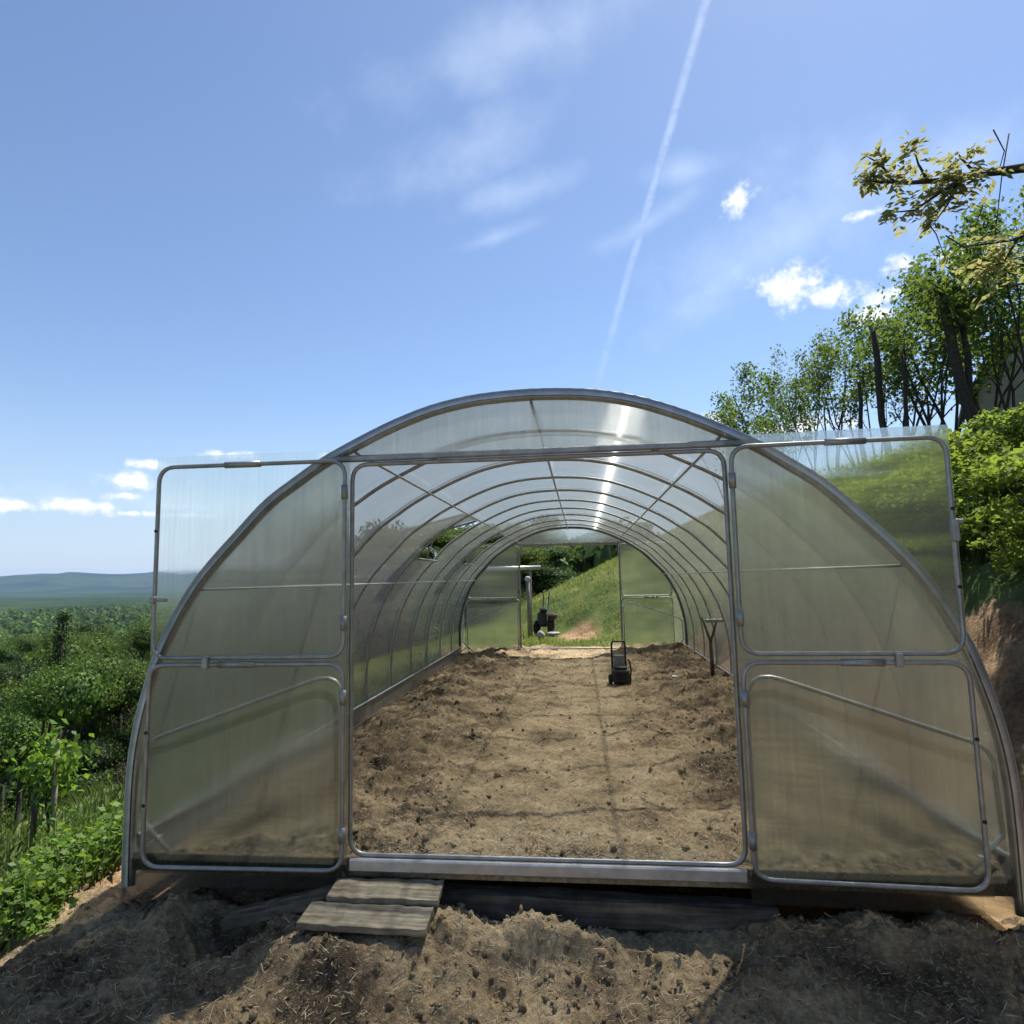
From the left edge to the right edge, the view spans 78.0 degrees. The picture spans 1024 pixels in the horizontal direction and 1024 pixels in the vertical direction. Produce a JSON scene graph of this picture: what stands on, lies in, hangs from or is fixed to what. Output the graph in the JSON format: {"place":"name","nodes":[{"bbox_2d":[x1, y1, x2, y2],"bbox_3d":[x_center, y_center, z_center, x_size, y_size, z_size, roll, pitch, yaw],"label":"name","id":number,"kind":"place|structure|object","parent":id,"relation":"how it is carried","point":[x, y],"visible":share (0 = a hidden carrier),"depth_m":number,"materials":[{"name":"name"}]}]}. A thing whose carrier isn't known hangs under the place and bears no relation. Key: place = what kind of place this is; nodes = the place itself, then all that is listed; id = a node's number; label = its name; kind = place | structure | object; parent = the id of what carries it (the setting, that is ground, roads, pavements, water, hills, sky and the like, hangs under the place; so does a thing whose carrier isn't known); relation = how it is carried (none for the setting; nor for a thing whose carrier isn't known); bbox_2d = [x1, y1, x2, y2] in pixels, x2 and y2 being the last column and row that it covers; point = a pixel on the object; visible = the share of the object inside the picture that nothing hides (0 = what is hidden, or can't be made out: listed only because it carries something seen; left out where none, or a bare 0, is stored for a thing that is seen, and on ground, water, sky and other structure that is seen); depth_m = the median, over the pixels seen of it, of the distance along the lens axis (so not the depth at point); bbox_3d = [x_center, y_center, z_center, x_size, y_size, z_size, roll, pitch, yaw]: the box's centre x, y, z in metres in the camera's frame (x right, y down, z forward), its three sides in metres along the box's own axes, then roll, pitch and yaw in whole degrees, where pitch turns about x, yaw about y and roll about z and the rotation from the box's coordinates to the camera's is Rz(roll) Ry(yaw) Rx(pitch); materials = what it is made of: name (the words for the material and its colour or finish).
{"place":"outdoors","nodes":[
{"label":"outdoors","id":0,"kind":"place"},
{"bbox_2d":[0,566,571,637],"bbox_3d":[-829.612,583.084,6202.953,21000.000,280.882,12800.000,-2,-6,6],"label":"valley","id":1,"kind":"structure","parent":0,"point":[27,592],"depth_m":5924.67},
{"bbox_2d":[0,516,659,665],"bbox_3d":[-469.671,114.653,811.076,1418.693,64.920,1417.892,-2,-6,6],"label":"distant wood","id":2,"kind":"object","parent":1,"relation":"on","point":[592,557],"visible":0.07,"depth_m":622.18,"materials":[{"name":"green plant"}]},
{"bbox_2d":[0,885,1023,1023],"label":"dug earth","id":3,"kind":"structure","parent":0,"point":[912,948],"depth_m":2.53,"materials":[{"name":"soil"}]},
{"bbox_2d":[0,849,87,934],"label":"plant","id":4,"kind":"object","parent":3,"relation":"on","point":[28,883],"visible":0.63,"depth_m":3.05,"materials":[{"name":"green plant"}]},
{"bbox_2d":[28,852,95,903],"bbox_3d":[-2.308,1.894,3.252,0.281,0.208,0.367,3,-7,-35],"label":"plant","id":5,"kind":"object","parent":3,"relation":"on","point":[71,875],"visible":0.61,"depth_m":3.22,"materials":[{"name":"green plant"}]},
{"bbox_2d":[220,885,332,930],"bbox_3d":[-1.043,1.820,2.925,0.556,0.151,0.135,-1,-6,2],"label":"plank","id":6,"kind":"object","parent":3,"relation":"on","point":[295,903],"visible":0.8,"depth_m":2.89,"materials":[{"name":"grey wood"}]},
{"bbox_2d":[296,901,433,936],"bbox_3d":[-0.622,1.735,2.698,0.553,0.053,0.168,-2,-6,6],"label":"plank","id":7,"kind":"object","parent":3,"relation":"on","point":[414,921],"visible":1,"depth_m":2.67,"materials":[{"name":"grey wood"}]},
{"bbox_2d":[326,878,443,906],"bbox_3d":[-0.569,1.720,2.865,0.501,0.052,0.158,-2,-6,3],"label":"plank","id":8,"kind":"object","parent":3,"relation":"on","point":[403,892],"visible":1,"depth_m":2.84,"materials":[{"name":"grey wood"}]},
{"bbox_2d":[0,643,1023,1023],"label":"soil clods","id":9,"kind":"object","parent":3,"relation":"on","point":[80,1007],"visible":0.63,"depth_m":2.59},
{"bbox_2d":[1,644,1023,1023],"bbox_3d":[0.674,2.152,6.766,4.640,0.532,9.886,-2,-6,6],"label":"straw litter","id":10,"kind":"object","parent":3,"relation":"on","point":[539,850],"visible":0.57,"depth_m":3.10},
{"bbox_2d":[439,882,778,932],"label":"timber beam","id":11,"kind":"structure","parent":3,"relation":"on","point":[641,911],"depth_m":2.86,"materials":[{"name":"grey wood"}]},
{"bbox_2d":[0,508,1023,938],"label":"ground","id":12,"kind":"structure","parent":0,"point":[994,610],"depth_m":4.90,"materials":[{"name":"plant"}]},
{"bbox_2d":[0,634,19,659],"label":"broadleaf tree","id":13,"kind":"object","parent":12,"relation":"on","point":[3,650],"visible":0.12,"depth_m":74.69,"materials":[{"name":"green plant"}]},
{"bbox_2d":[0,662,27,689],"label":"broadleaf tree","id":14,"kind":"object","parent":12,"relation":"on","point":[5,671],"visible":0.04,"depth_m":60.91,"materials":[{"name":"green plant"}]},
{"bbox_2d":[0,642,33,669],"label":"broadleaf tree","id":15,"kind":"object","parent":12,"relation":"on","point":[13,658],"visible":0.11,"depth_m":83.85,"materials":[{"name":"green plant"}]},
{"bbox_2d":[6,632,43,663],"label":"broadleaf tree","id":16,"kind":"object","parent":12,"relation":"on","point":[25,642],"visible":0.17,"depth_m":95.65,"materials":[{"name":"green plant"}]},
{"bbox_2d":[0,658,63,811],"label":"broadleaf tree","id":17,"kind":"object","parent":12,"relation":"on","point":[19,675],"visible":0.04,"depth_m":48.02,"materials":[{"name":"green plant"}]},
{"bbox_2d":[0,690,67,819],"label":"broadleaf tree","id":18,"kind":"object","parent":12,"relation":"on","point":[8,780],"visible":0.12,"depth_m":26.28,"materials":[{"name":"green plant"}]},
{"bbox_2d":[29,768,39,853],"bbox_3d":[-3.744,2.443,4.948,0.043,0.841,0.041,1,-6,-16],"label":"stake","id":19,"kind":"object","parent":12,"relation":"on","point":[34,812],"visible":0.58,"depth_m":4.94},
{"bbox_2d":[0,858,71,910],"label":"plant","id":20,"kind":"object","parent":12,"relation":"on","point":[20,870],"visible":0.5,"depth_m":3.17,"materials":[{"name":"green plant"}]},
{"bbox_2d":[2,839,74,889],"bbox_3d":[-2.596,1.944,3.363,0.332,0.265,0.417,0,-6,-7],"label":"plant","id":21,"kind":"object","parent":12,"relation":"on","point":[13,859],"visible":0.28,"depth_m":3.39,"materials":[{"name":"green plant"}]},
{"bbox_2d":[0,880,77,940],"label":"plant","id":22,"kind":"object","parent":12,"relation":"on","point":[39,918],"visible":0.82,"depth_m":2.96,"materials":[{"name":"green plant"}]},
{"bbox_2d":[0,832,107,880],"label":"plant","id":23,"kind":"object","parent":12,"relation":"on","point":[65,846],"visible":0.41,"depth_m":3.45,"materials":[{"name":"green plant"}]},
{"bbox_2d":[48,739,59,847],"bbox_3d":[-3.588,2.305,4.944,0.043,1.021,0.041,-4,-7,28],"label":"stake","id":24,"kind":"object","parent":12,"relation":"on","point":[54,790],"visible":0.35,"depth_m":4.94,"materials":[{"name":"grey wood"}]},
{"bbox_2d":[3,710,109,849],"bbox_3d":[-3.584,2.174,4.946,0.628,1.221,0.791,4,-8,-42],"label":"sapling","id":25,"kind":"object","parent":12,"relation":"on","point":[43,756],"visible":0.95,"depth_m":4.91,"materials":[{"name":"green plant"}]},
{"bbox_2d":[22,628,90,671],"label":"broadleaf tree","id":26,"kind":"object","parent":12,"relation":"on","point":[45,642],"visible":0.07,"depth_m":75.82,"materials":[{"name":"green plant"}]},
{"bbox_2d":[40,609,77,813],"bbox_3d":[-20.509,12.435,28.303,1.388,15.988,1.446,3,-7,-32],"label":"ivy clad trunk","id":27,"kind":"object","parent":12,"relation":"on","point":[63,618],"visible":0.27,"depth_m":28.93,"materials":[{"name":"green plant"}]},
{"bbox_2d":[0,652,127,832],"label":"broadleaf tree","id":28,"kind":"object","parent":12,"relation":"on","point":[75,698],"visible":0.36,"depth_m":20.25,"materials":[{"name":"green plant"}]},
{"bbox_2d":[0,646,145,814],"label":"broadleaf tree","id":29,"kind":"object","parent":12,"relation":"on","point":[122,669],"visible":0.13,"depth_m":40.94,"materials":[{"name":"green plant"}]},
{"bbox_2d":[27,824,122,874],"bbox_3d":[-2.361,1.890,3.503,0.392,0.313,0.493,-3,-6,15],"label":"plant","id":30,"kind":"object","parent":12,"relation":"on","point":[91,833],"visible":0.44,"depth_m":3.53,"materials":[{"name":"green plant"}]},
{"bbox_2d":[29,803,122,861],"bbox_3d":[-2.595,1.988,3.891,0.606,0.344,0.464,3,-7,-36],"label":"plant","id":31,"kind":"object","parent":12,"relation":"on","point":[39,836],"visible":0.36,"depth_m":3.83,"materials":[{"name":"green plant"}]},
{"bbox_2d":[27,651,136,811],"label":"broadleaf tree","id":32,"kind":"object","parent":12,"relation":"on","point":[108,725],"visible":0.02,"depth_m":56.33,"materials":[{"name":"green plant"}]},
{"bbox_2d":[58,768,117,807],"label":"scrub bush","id":33,"kind":"object","parent":12,"relation":"on","point":[90,781],"visible":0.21,"depth_m":8.64,"materials":[{"name":"green plant"}]},
{"bbox_2d":[60,821,121,863],"bbox_3d":[-2.304,1.915,3.627,0.385,0.285,0.503,-7,-8,43],"label":"plant","id":34,"kind":"object","parent":12,"relation":"on","point":[89,837],"visible":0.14,"depth_m":3.61,"materials":[{"name":"green plant"}]},
{"bbox_2d":[32,618,150,768],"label":"broadleaf tree","id":35,"kind":"object","parent":12,"relation":"on","point":[140,633],"visible":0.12,"depth_m":53.72,"materials":[{"name":"green plant"}]},
{"bbox_2d":[64,801,122,845],"bbox_3d":[-2.398,1.921,3.836,0.522,0.331,0.415,-3,-6,19],"label":"plant","id":36,"kind":"object","parent":12,"relation":"on","point":[118,818],"visible":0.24,"depth_m":3.75,"materials":[{"name":"green plant"}]},
{"bbox_2d":[66,830,121,885],"bbox_3d":[-2.268,1.911,3.483,0.310,0.230,0.406,-2,-6,4],"label":"plant","id":37,"kind":"object","parent":12,"relation":"on","point":[94,859],"visible":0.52,"depth_m":3.44,"materials":[{"name":"green plant"}]},
{"bbox_2d":[62,737,126,802],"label":"broadleaf tree","id":38,"kind":"object","parent":12,"relation":"on","point":[103,759],"visible":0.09,"depth_m":30.38,"materials":[{"name":"green plant"}]},
{"bbox_2d":[70,617,126,654],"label":"broadleaf tree","id":39,"kind":"object","parent":12,"relation":"on","point":[89,627],"visible":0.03,"depth_m":89.34,"materials":[{"name":"green plant"}]},
{"bbox_2d":[76,630,134,740],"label":"broadleaf tree","id":40,"kind":"object","parent":12,"relation":"on","point":[109,643],"visible":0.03,"depth_m":73.56,"materials":[{"name":"green plant"}]},
{"bbox_2d":[105,762,126,787],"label":"scrub bush","id":41,"kind":"object","parent":12,"relation":"on","point":[121,775],"visible":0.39,"depth_m":7.23,"materials":[{"name":"green plant"}]},
{"bbox_2d":[97,658,148,764],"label":"broadleaf tree","id":42,"kind":"object","parent":12,"relation":"on","point":[130,693],"visible":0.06,"depth_m":45.43,"materials":[{"name":"green plant"}]},
{"bbox_2d":[125,638,149,661],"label":"broadleaf tree","id":43,"kind":"object","parent":12,"relation":"on","point":[136,650],"depth_m":61.64,"materials":[{"name":"green plant"}]},
{"bbox_2d":[0,651,448,958],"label":"grass","id":44,"kind":"structure","parent":12,"relation":"on","point":[382,684],"depth_m":5.35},
{"bbox_2d":[349,518,407,664],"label":"broadleaf tree","id":45,"kind":"object","parent":12,"relation":"on","point":[361,564],"visible":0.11,"depth_m":34.34,"materials":[{"name":"green plant"}]},
{"bbox_2d":[354,566,415,664],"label":"broadleaf tree","id":46,"kind":"object","parent":12,"relation":"on","point":[385,644],"visible":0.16,"depth_m":27.00,"materials":[{"name":"green plant"}]},
{"bbox_2d":[361,557,445,649],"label":"broadleaf tree","id":47,"kind":"object","parent":12,"relation":"on","point":[405,637],"visible":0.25,"depth_m":23.86,"materials":[{"name":"green plant"}]},
{"bbox_2d":[378,562,454,652],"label":"broadleaf tree","id":48,"kind":"object","parent":12,"relation":"on","point":[421,591],"visible":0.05,"depth_m":30.60,"materials":[{"name":"green plant"}]},
{"bbox_2d":[354,526,551,635],"bbox_3d":[-1.898,2.332,19.829,5.740,3.828,5.903,-5,-7,33],"label":"broadleaf tree","id":49,"kind":"object","parent":12,"relation":"on","point":[395,600],"visible":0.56,"depth_m":19.23,"materials":[{"name":"green plant"}]},
{"bbox_2d":[358,521,553,628],"bbox_3d":[-1.860,2.554,24.607,7.572,4.346,6.720,-2,-6,4],"label":"broadleaf tree","id":50,"kind":"object","parent":12,"relation":"on","point":[399,557],"visible":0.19,"depth_m":22.70,"materials":[{"name":"green plant"}]},
{"bbox_2d":[415,537,581,605],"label":"broadleaf tree","id":51,"kind":"object","parent":12,"relation":"on","point":[547,579],"visible":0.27,"depth_m":28.71,"materials":[{"name":"green plant"}]},
{"bbox_2d":[520,565,540,634],"bbox_3d":[-0.050,2.050,14.472,1.451,1.617,0.096,-2,-6,6],"label":"pipe rack","id":52,"kind":"object","parent":12,"relation":"on","point":[537,567],"visible":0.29,"depth_m":14.45,"materials":[{"name":"metal"}]},
{"bbox_2d":[508,513,562,582],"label":"broadleaf tree","id":53,"kind":"object","parent":12,"relation":"on","point":[548,519],"visible":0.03,"depth_m":32.91,"materials":[{"name":"green plant"}]},
{"bbox_2d":[354,505,729,682],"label":"grass","id":54,"kind":"structure","parent":12,"relation":"on","point":[417,648],"depth_m":14.79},
{"bbox_2d":[533,590,556,634],"bbox_3d":[0.800,2.314,14.589,0.510,1.012,0.569,-3,-6,21],"label":"garden tiller","id":55,"kind":"object","parent":12,"relation":"on","point":[545,617],"visible":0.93,"depth_m":14.36,"materials":[{"name":"black metal"}]},
{"bbox_2d":[121,388,1023,917],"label":"greenhouse","id":56,"kind":"object","parent":12,"relation":"on","point":[877,766],"visible":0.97,"depth_m":3.01,"materials":[{"name":"metal"}]},
{"bbox_2d":[139,656,348,876],"bbox_3d":[-1.300,1.218,3.049,1.036,1.029,0.041,-2,-6,5],"label":"lower door leaf","id":57,"kind":"structure","parent":56,"relation":"in","point":[245,765],"depth_m":3.06,"materials":[{"name":"metal"}]},
{"bbox_2d":[149,450,350,662],"bbox_3d":[-1.317,0.224,3.157,1.031,1.056,0.043,-2,-6,5],"label":"upper door leaf","id":58,"kind":"structure","parent":56,"relation":"in","point":[252,551],"depth_m":3.18,"materials":[{"name":"metal"}]},
{"bbox_2d":[465,543,519,593],"bbox_3d":[-0.360,1.118,11.876,1.031,1.056,0.040,-2,-6,6],"label":"upper door leaf","id":59,"kind":"structure","parent":56,"relation":"in","point":[468,549],"depth_m":11.91,"materials":[{"name":"plastic"}]},
{"bbox_2d":[618,539,672,582],"bbox_3d":[2.457,1.036,11.585,0.984,1.046,0.044,-2,-6,4],"label":"upper door leaf","id":60,"kind":"structure","parent":56,"relation":"in","point":[663,544],"depth_m":11.59,"materials":[{"name":"plastic"}]},
{"bbox_2d":[724,424,968,660],"bbox_3d":[1.497,0.140,2.843,0.984,1.046,0.043,-2,-6,8],"label":"upper door leaf","id":61,"kind":"structure","parent":56,"relation":"in","point":[844,544],"depth_m":2.86,"materials":[{"name":"metal"}]},
{"bbox_2d":[737,653,994,898],"bbox_3d":[1.512,1.122,2.735,0.976,1.006,0.042,-2,-6,9],"label":"lower door leaf","id":62,"kind":"structure","parent":56,"relation":"in","point":[864,775],"depth_m":2.75,"materials":[{"name":"metal"}]},
{"bbox_2d":[601,521,649,558],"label":"broadleaf tree","id":63,"kind":"object","parent":12,"relation":"on","point":[634,534],"visible":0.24,"depth_m":40.98,"materials":[{"name":"green plant"}]},
{"bbox_2d":[694,395,768,500],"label":"slope tree","id":64,"kind":"object","parent":12,"relation":"on","point":[727,425],"visible":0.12,"depth_m":27.24,"materials":[{"name":"green plant"}]},
{"bbox_2d":[705,361,790,449],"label":"slope tree","id":65,"kind":"object","parent":12,"relation":"on","point":[743,421],"visible":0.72,"depth_m":23.53,"materials":[{"name":"green plant"}]},
{"bbox_2d":[717,368,823,433],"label":"slope tree","id":66,"kind":"object","parent":12,"relation":"on","point":[777,378],"visible":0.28,"depth_m":24.25,"materials":[{"name":"green plant"}]},
{"bbox_2d":[744,371,814,433],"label":"slope tree","id":67,"kind":"object","parent":12,"relation":"on","point":[775,431],"visible":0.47,"depth_m":20.58,"materials":[{"name":"green plant"}]},
{"bbox_2d":[757,344,835,431],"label":"slope tree","id":68,"kind":"object","parent":12,"relation":"on","point":[799,408],"visible":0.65,"depth_m":19.62,"materials":[{"name":"green plant"}]},
{"bbox_2d":[792,304,885,430],"bbox_3d":[9.480,-3.209,18.112,2.498,5.302,2.587,-4,-7,28],"label":"slope tree","id":69,"kind":"object","parent":12,"relation":"on","point":[813,391],"visible":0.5,"depth_m":18.02,"materials":[{"name":"green plant"}]},
{"bbox_2d":[802,328,886,429],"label":"slope tree","id":70,"kind":"object","parent":12,"relation":"on","point":[824,349],"visible":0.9,"depth_m":16.66,"materials":[{"name":"green plant"}]},
{"bbox_2d":[857,382,862,428],"bbox_3d":[7.774,-1.554,14.027,0.177,2.726,0.142,-2,-6,6],"label":"bare trunk","id":71,"kind":"object","parent":12,"relation":"on","point":[860,414],"visible":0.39,"depth_m":14.09,"materials":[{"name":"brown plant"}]},
{"bbox_2d":[827,308,918,428],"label":"slope tree","id":72,"kind":"object","parent":12,"relation":"on","point":[868,376],"visible":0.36,"depth_m":16.14,"materials":[{"name":"green plant"}]},
{"bbox_2d":[870,330,886,427],"bbox_3d":[7.686,-1.898,13.060,0.252,3.836,0.174,-2,-6,6],"label":"bare trunk","id":73,"kind":"object","parent":12,"relation":"on","point":[878,385],"visible":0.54,"depth_m":13.12,"materials":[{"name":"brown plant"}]},
{"bbox_2d":[824,261,980,430],"bbox_3d":[9.274,-3.306,14.617,3.176,5.301,3.289,4,-8,-43],"label":"slope tree","id":74,"kind":"object","parent":12,"relation":"on","point":[891,363],"visible":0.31,"depth_m":14.39,"materials":[{"name":"green plant"}]},
{"bbox_2d":[900,354,908,426],"bbox_3d":[7.849,-1.657,12.505,0.169,3.006,0.108,0,-6,-14],"label":"bare trunk","id":75,"kind":"object","parent":12,"relation":"on","point":[905,400],"visible":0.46,"depth_m":12.57,"materials":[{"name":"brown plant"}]},
{"bbox_2d":[853,278,988,426],"bbox_3d":[10.066,-3.105,15.176,2.692,4.628,2.600,0,-6,-10],"label":"slope tree","id":76,"kind":"object","parent":12,"relation":"on","point":[927,358],"visible":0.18,"depth_m":15.14,"materials":[{"name":"green plant"}]},
{"bbox_2d":[865,276,980,424],"bbox_3d":[9.475,-3.103,14.796,2.569,4.784,2.623,-7,-8,43],"label":"slope tree","id":77,"kind":"object","parent":12,"relation":"on","point":[930,382],"visible":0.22,"depth_m":14.70,"materials":[{"name":"green plant"}]},
{"bbox_2d":[849,125,1023,309],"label":"walnut tree","id":78,"kind":"object","parent":12,"relation":"on","point":[956,177],"visible":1,"depth_m":6.89,"materials":[{"name":"green plant"}]},
{"bbox_2d":[865,230,1023,434],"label":"slope tree","id":79,"kind":"object","parent":12,"relation":"on","point":[890,334],"visible":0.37,"depth_m":13.18,"materials":[{"name":"green plant"}]},
{"bbox_2d":[879,245,1013,433],"bbox_3d":[7.597,-2.475,10.872,2.029,4.350,1.979,-2,-6,6],"label":"tree","id":80,"kind":"object","parent":12,"relation":"on","point":[962,376],"visible":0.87,"depth_m":10.81,"materials":[{"name":"green plant"}]},
{"bbox_2d":[903,201,1023,429],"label":"slope tree","id":81,"kind":"object","parent":12,"relation":"on","point":[923,255],"visible":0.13,"depth_m":12.32,"materials":[{"name":"green plant"}]},
{"bbox_2d":[959,536,977,574],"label":"shrub","id":82,"kind":"object","parent":12,"relation":"on","point":[963,540],"visible":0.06,"depth_m":5.61,"materials":[{"name":"green plant"}]},
{"bbox_2d":[933,196,1023,371],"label":"slope tree","id":83,"kind":"object","parent":12,"relation":"on","point":[984,226],"visible":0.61,"depth_m":10.75,"materials":[{"name":"green plant"}]},
{"bbox_2d":[946,185,1023,410],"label":"slope tree","id":84,"kind":"object","parent":12,"relation":"on","point":[969,220],"visible":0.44,"depth_m":11.54,"materials":[{"name":"green plant"}]},
{"bbox_2d":[948,407,1023,527],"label":"shrub","id":85,"kind":"object","parent":12,"relation":"on","point":[965,440],"visible":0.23,"depth_m":6.10,"materials":[{"name":"green plant"}]},
{"bbox_2d":[951,448,1023,548],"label":"shrub","id":86,"kind":"object","parent":12,"relation":"on","point":[961,502],"visible":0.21,"depth_m":5.72,"materials":[{"name":"green plant"}]},
{"bbox_2d":[955,440,1023,574],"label":"shrub","id":87,"kind":"object","parent":12,"relation":"on","point":[1000,473],"visible":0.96,"depth_m":4.42,"materials":[{"name":"green plant"}]},
{"bbox_2d":[958,308,1023,429],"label":"house","id":88,"kind":"structure","parent":12,"relation":"on","point":[985,400],"depth_m":14.62,"materials":[{"name":"black stone"}]},
{"bbox_2d":[958,493,1023,564],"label":"bush","id":89,"kind":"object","parent":12,"relation":"on","point":[975,552],"depth_m":5.64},
{"bbox_2d":[958,402,1023,432],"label":"shrub","id":90,"kind":"object","parent":12,"relation":"on","point":[1004,415],"visible":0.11,"depth_m":8.41,"materials":[{"name":"green plant"}]},
{"bbox_2d":[966,428,1020,496],"bbox_3d":[5.785,-0.413,6.805,1.823,1.142,1.812,-3,-6,14],"label":"shrub","id":91,"kind":"object","parent":12,"relation":"on","point":[1017,443],"visible":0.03,"depth_m":6.53,"materials":[{"name":"green plant"}]},
{"bbox_2d":[966,495,1023,570],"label":"shrub","id":92,"kind":"object","parent":12,"relation":"on","point":[1004,534],"visible":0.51,"depth_m":4.92,"materials":[{"name":"green plant"}]},
{"bbox_2d":[993,411,1023,444],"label":"shrub","id":93,"kind":"object","parent":12,"relation":"on","point":[1018,423],"visible":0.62,"depth_m":5.86,"materials":[{"name":"green plant"}]},
{"bbox_2d":[1011,453,1023,503],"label":"shrub","id":94,"kind":"object","parent":12,"relation":"on","point":[1020,494],"visible":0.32,"depth_m":5.38,"materials":[{"name":"green plant"}]},
{"bbox_2d":[0,0,1023,575],"label":"sky","id":95,"kind":"structure","parent":0,"point":[227,227],"materials":[{"name":"blue"}]},
{"bbox_2d":[525,576,531,637],"bbox_3d":[0.361,2.116,13.965,0.124,1.394,0.121,-2,-6,6],"label":"post","id":96,"kind":"object","parent":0,"point":[527,579],"visible":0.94,"depth_m":13.94,"materials":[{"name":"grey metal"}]},
{"bbox_2d":[348,642,750,888],"bbox_3d":[0.620,2.108,7.355,4.047,0.338,8.994,-2,-6,6],"label":"soil bed","id":97,"kind":"object","parent":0,"point":[725,736],"visible":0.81,"depth_m":4.61,"materials":[{"name":"soil"}]},
{"bbox_2d":[608,640,631,683],"bbox_3d":[1.351,1.874,7.875,0.286,0.532,0.200,-1,-6,-2],"label":"lawn mower","id":98,"kind":"object","parent":97,"relation":"on","point":[620,673],"visible":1,"depth_m":7.85,"materials":[{"name":"black plastic"}]},
{"bbox_2d":[701,617,722,675],"bbox_3d":[2.562,1.713,8.001,0.296,0.764,0.052,-2,-6,6],"label":"forked stand","id":99,"kind":"object","parent":97,"relation":"on","point":[715,621],"visible":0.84,"depth_m":8.00,"materials":[{"name":"metal"}]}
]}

